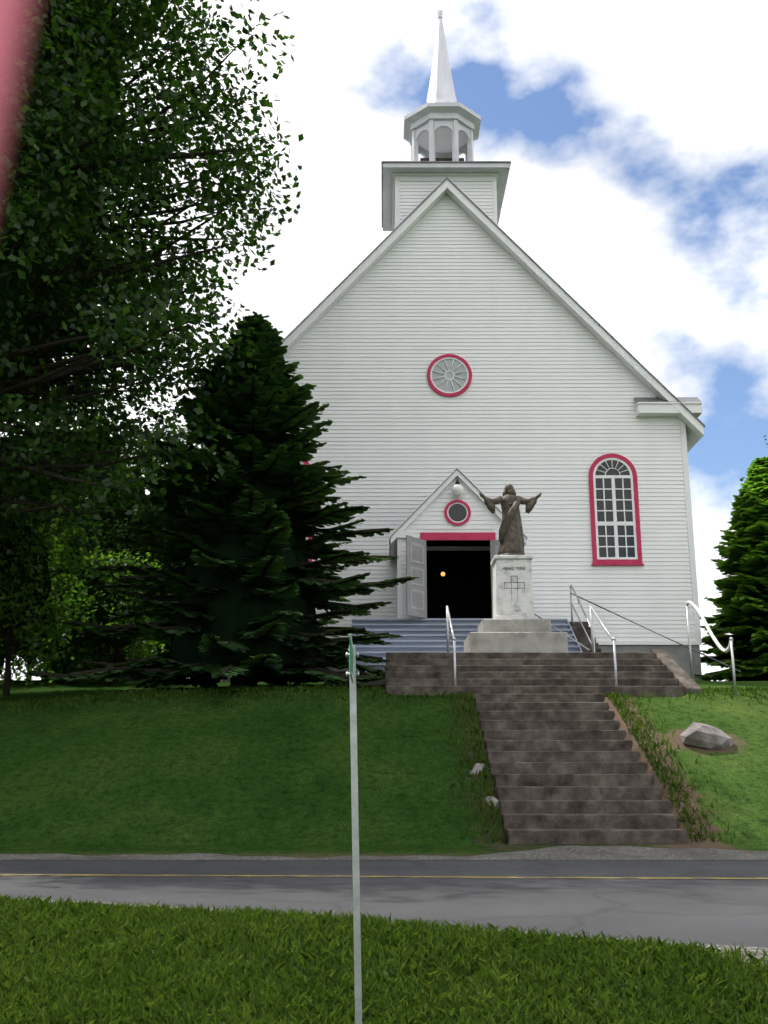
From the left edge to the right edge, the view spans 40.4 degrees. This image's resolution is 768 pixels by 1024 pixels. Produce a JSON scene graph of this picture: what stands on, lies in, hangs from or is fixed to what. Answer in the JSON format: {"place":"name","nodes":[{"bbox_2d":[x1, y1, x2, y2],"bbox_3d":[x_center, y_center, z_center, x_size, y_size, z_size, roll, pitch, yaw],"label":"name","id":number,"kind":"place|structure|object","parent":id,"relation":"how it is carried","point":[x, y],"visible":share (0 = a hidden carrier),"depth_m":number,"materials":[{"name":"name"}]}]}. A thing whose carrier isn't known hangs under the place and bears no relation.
{"place":"outdoors","nodes":[
{"label":"outdoors","id":0,"kind":"place"},
{"bbox_2d":[0,0,22,110],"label":"camera","id":1,"kind":"object","parent":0,"point":[10,11],"depth_m":0.10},
{"bbox_2d":[0,680,767,1023],"bbox_3d":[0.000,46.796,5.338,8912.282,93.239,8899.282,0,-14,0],"label":"ground","id":2,"kind":"structure","parent":0,"point":[254,776],"depth_m":15.24,"materials":[{"name":"green plant"}]},
{"bbox_2d":[0,652,35,680],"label":"hedge leaves","id":3,"kind":"object","parent":2,"relation":"on","point":[14,672],"depth_m":34.12,"materials":[{"name":"plant"}]},
{"bbox_2d":[0,477,81,695],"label":"tree","id":4,"kind":"object","parent":2,"relation":"on","point":[10,641],"visible":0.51,"depth_m":23.86,"materials":[{"name":"green plant"}]},
{"bbox_2d":[0,527,108,679],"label":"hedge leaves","id":5,"kind":"object","parent":2,"relation":"on","point":[2,651],"depth_m":28.45,"materials":[{"name":"green plant"}]},
{"bbox_2d":[0,448,110,684],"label":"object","id":6,"kind":"object","parent":2,"relation":"on","point":[42,627],"visible":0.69,"depth_m":24.16,"materials":[{"name":"green plant"}]},
{"bbox_2d":[44,514,106,683],"bbox_3d":[-8.091,2.324,27.758,1.642,4.786,1.652,0,-14,0],"label":"tree","id":7,"kind":"object","parent":2,"relation":"on","point":[66,664],"depth_m":27.19,"materials":[{"name":"green plant"}]},
{"bbox_2d":[12,574,163,679],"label":"hedge leaves","id":8,"kind":"object","parent":2,"relation":"on","point":[34,669],"depth_m":33.52,"materials":[{"name":"green plant"}]},
{"bbox_2d":[0,385,184,679],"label":"tree","id":9,"kind":"object","parent":2,"relation":"on","point":[122,514],"depth_m":35.16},
{"bbox_2d":[84,552,144,683],"bbox_3d":[-6.876,2.924,27.057,2.152,3.652,2.263,-12,-18,39],"label":"tree","id":10,"kind":"object","parent":2,"relation":"on","point":[116,643],"visible":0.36,"depth_m":26.70,"materials":[{"name":"green plant"}]},
{"bbox_2d":[57,547,172,684],"bbox_3d":[-6.880,2.695,27.367,3.042,3.799,3.575,0,-14,0],"label":"tree","id":11,"kind":"object","parent":2,"relation":"on","point":[137,643],"visible":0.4,"depth_m":26.79,"materials":[{"name":"green plant"}]},
{"bbox_2d":[98,420,204,659],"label":"tree leaves","id":12,"kind":"object","parent":2,"relation":"on","point":[118,547],"depth_m":33.28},
{"bbox_2d":[0,0,303,574],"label":"maple tree","id":13,"kind":"object","parent":2,"relation":"on","point":[116,306],"depth_m":20.75,"materials":[{"name":"green plant"}]},
{"bbox_2d":[136,565,224,681],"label":"hedge leaves","id":14,"kind":"object","parent":2,"relation":"on","point":[167,643],"depth_m":29.50,"materials":[{"name":"green plant"}]},
{"bbox_2d":[27,311,419,689],"bbox_3d":[-3.214,-0.274,22.854,7.925,8.712,8.740,0,-14,0],"label":"spruce tree","id":15,"kind":"object","parent":2,"relation":"on","point":[270,352],"depth_m":21.54,"materials":[{"name":"green plant"}]},
{"bbox_2d":[346,635,361,1023],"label":"street name sign","id":16,"kind":"object","parent":2,"relation":"on","point":[352,655],"visible":1,"depth_m":5.21,"materials":[{"name":"grey metal"}]},
{"bbox_2d":[0,893,767,1023],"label":"verge grass","id":17,"kind":"structure","parent":2,"relation":"on","point":[44,984],"depth_m":5.79,"materials":[{"name":"green plant"}]},
{"bbox_2d":[0,846,767,970],"bbox_3d":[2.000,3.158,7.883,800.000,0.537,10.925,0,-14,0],"label":"gravel shoulders","id":18,"kind":"object","parent":2,"relation":"on","point":[597,853],"visible":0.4,"depth_m":11.93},
{"bbox_2d":[204,161,704,691],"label":"church","id":19,"kind":"structure","parent":2,"relation":"on","point":[558,397],"depth_m":31.67,"materials":[{"name":"white paint"}]},
{"bbox_2d":[298,461,312,560],"bbox_3d":[-2.820,-0.095,30.889,1.520,3.410,0.097,0,-14,0],"label":"arched window","id":20,"kind":"structure","parent":19,"relation":"attached to","point":[305,463],"depth_m":30.74,"materials":[{"name":"pink glass"}]},
{"bbox_2d":[404,10,480,160],"bbox_3d":[2.000,-14.323,36.448,2.624,7.330,2.624,0,-14,0],"label":"steeple","id":21,"kind":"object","parent":19,"relation":"on","point":[442,124],"depth_m":35.78,"materials":[{"name":"paint"}]},
{"bbox_2d":[427,354,471,396],"bbox_3d":[2.000,-4.172,31.918,1.380,1.380,0.071,0,-14,0],"label":"rose window","id":22,"kind":"structure","parent":19,"relation":"attached to","point":[449,375],"depth_m":31.91,"materials":[{"name":"white glass"}]},
{"bbox_2d":[588,453,643,565],"bbox_3d":[6.820,-0.095,30.889,1.520,3.410,0.097,0,-14,0],"label":"arched window","id":23,"kind":"structure","parent":19,"relation":"attached to","point":[614,514],"depth_m":30.87,"materials":[{"name":"white glass"}]},
{"bbox_2d":[470,763,488,774],"bbox_3d":[1.431,3.877,15.606,0.243,0.243,0.693,-6,-16,27],"label":"rock","id":24,"kind":"object","parent":2,"relation":"on","point":[477,766],"visible":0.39,"depth_m":15.43,"materials":[{"name":"grey stone"}]},
{"bbox_2d":[483,796,499,810],"bbox_3d":[1.441,4.066,14.562,0.225,0.216,0.580,9,-18,-27],"label":"rock","id":25,"kind":"object","parent":2,"relation":"on","point":[495,801],"visible":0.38,"depth_m":14.40,"materials":[{"name":"grey stone"}]},
{"bbox_2d":[385,622,701,843],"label":"concrete stairs","id":26,"kind":"structure","parent":2,"relation":"on","point":[565,766],"depth_m":16.85,"materials":[{"name":"grey concrete"}]},
{"bbox_2d":[389,468,526,618],"bbox_3d":[2.000,1.256,29.271,3.700,4.425,2.590,0,-14,0],"label":"porch","id":27,"kind":"object","parent":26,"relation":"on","point":[461,589],"visible":0.55,"depth_m":28.61,"materials":[{"name":"white paint"}]},
{"bbox_2d":[406,535,426,617],"bbox_3d":[0.859,1.716,27.635,0.076,2.110,0.865,-11,-18,37],"label":"door leaf","id":28,"kind":"object","parent":27,"relation":"attached to","point":[416,589],"visible":1,"depth_m":27.58,"materials":[{"name":"paint"}]},
{"bbox_2d":[444,500,470,525],"bbox_3d":[2.000,0.021,28.399,0.720,0.720,0.071,0,-14,0],"label":"round window","id":29,"kind":"structure","parent":27,"relation":"in","point":[457,512],"depth_m":28.40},
{"bbox_2d":[451,479,463,495],"bbox_3d":[2.000,-0.664,28.391,0.340,0.506,0.386,0,-14,0],"label":"lamp","id":30,"kind":"object","parent":27,"relation":"attached to","point":[457,489],"visible":1,"depth_m":28.23,"materials":[{"name":"white glass"}]},
{"bbox_2d":[490,540,499,617],"bbox_3d":[3.276,1.760,27.808,0.865,2.110,0.076,-6,-15,21],"label":"door leaf","id":31,"kind":"object","parent":27,"relation":"attached to","point":[494,547],"visible":0.08,"depth_m":28.07,"materials":[{"name":"paint"}]},
{"bbox_2d":[347,619,581,671],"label":"timber steps","id":32,"kind":"structure","parent":26,"relation":"on","point":[424,635],"depth_m":26.67,"materials":[{"name":"blue paint"}]},
{"bbox_2d":[464,619,567,651],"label":"statue plinth","id":33,"kind":"structure","parent":26,"relation":"on","point":[514,635],"depth_m":22.17,"materials":[{"name":"grey concrete"}]},
{"bbox_2d":[490,555,535,618],"bbox_3d":[2.860,1.751,23.268,0.880,1.440,0.880,0,-14,0],"label":"statue pedestal","id":34,"kind":"object","parent":33,"relation":"on","point":[512,590],"visible":0.84,"depth_m":22.89,"materials":[{"name":"white stone"}]},
{"bbox_2d":[479,484,541,554],"bbox_3d":[2.860,0.201,23.656,1.426,1.756,0.517,0,-14,0],"label":"sacred heart statue","id":35,"kind":"object","parent":34,"relation":"on","point":[511,537],"visible":0.95,"depth_m":23.55,"materials":[{"name":"brown metal"}]},
{"bbox_2d":[503,567,524,569],"bbox_3d":[2.859,1.236,22.977,0.499,0.060,0.008,0,-14,0],"label":"inscription","id":36,"kind":"object","parent":34,"relation":"attached to","point":[509,568],"visible":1,"depth_m":22.97,"materials":[{"name":"grey stone"}]},
{"bbox_2d":[446,585,740,694],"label":"handrails","id":37,"kind":"object","parent":26,"relation":"on","point":[692,604],"visible":0.91,"depth_m":21.11,"materials":[{"name":"silver metal"}]},
{"bbox_2d":[680,722,733,749],"bbox_3d":[5.060,3.519,16.331,0.927,0.376,0.692,15,-8,-17],"label":"bank rock","id":38,"kind":"object","parent":2,"relation":"on","point":[705,736],"visible":0.82,"depth_m":16.07,"materials":[{"name":"grey stone"}]},
{"bbox_2d":[694,456,767,680],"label":"young spruce","id":39,"kind":"object","parent":2,"relation":"on","point":[751,562],"depth_m":30.06,"materials":[{"name":"green plant"}]},
{"bbox_3d":[-10.299,1.614,22.820,3.500,5.663,3.408,0,-14,0],"label":"shrub trunk","id":40,"kind":"object","parent":2,"relation":"on","visible":0},
{"bbox_2d":[0,526,22,627],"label":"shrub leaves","id":41,"kind":"object","parent":40,"relation":"attached to","point":[14,569],"visible":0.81,"depth_m":23.07,"materials":[{"name":"green plant"}]},
{"bbox_2d":[0,860,767,947],"bbox_3d":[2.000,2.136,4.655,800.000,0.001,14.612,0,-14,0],"label":"road","id":42,"kind":"structure","parent":0,"point":[721,911],"depth_m":8.62,"materials":[{"name":"grey asphalt"}]},
{"bbox_2d":[0,874,767,878],"bbox_3d":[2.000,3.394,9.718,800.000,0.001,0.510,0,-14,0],"label":"road centre line","id":43,"kind":"object","parent":42,"relation":"on","point":[387,876],"visible":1,"depth_m":9.74,"materials":[{"name":"yellow paint"}]},
{"bbox_2d":[0,683,767,843],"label":"bank grass","id":44,"kind":"structure","parent":0,"point":[611,696],"depth_m":17.22,"materials":[{"name":"green plant"}]},
{"bbox_2d":[0,0,767,680],"label":"sky","id":45,"kind":"structure","parent":0,"point":[633,134],"materials":[{"name":"white"}]}
]}

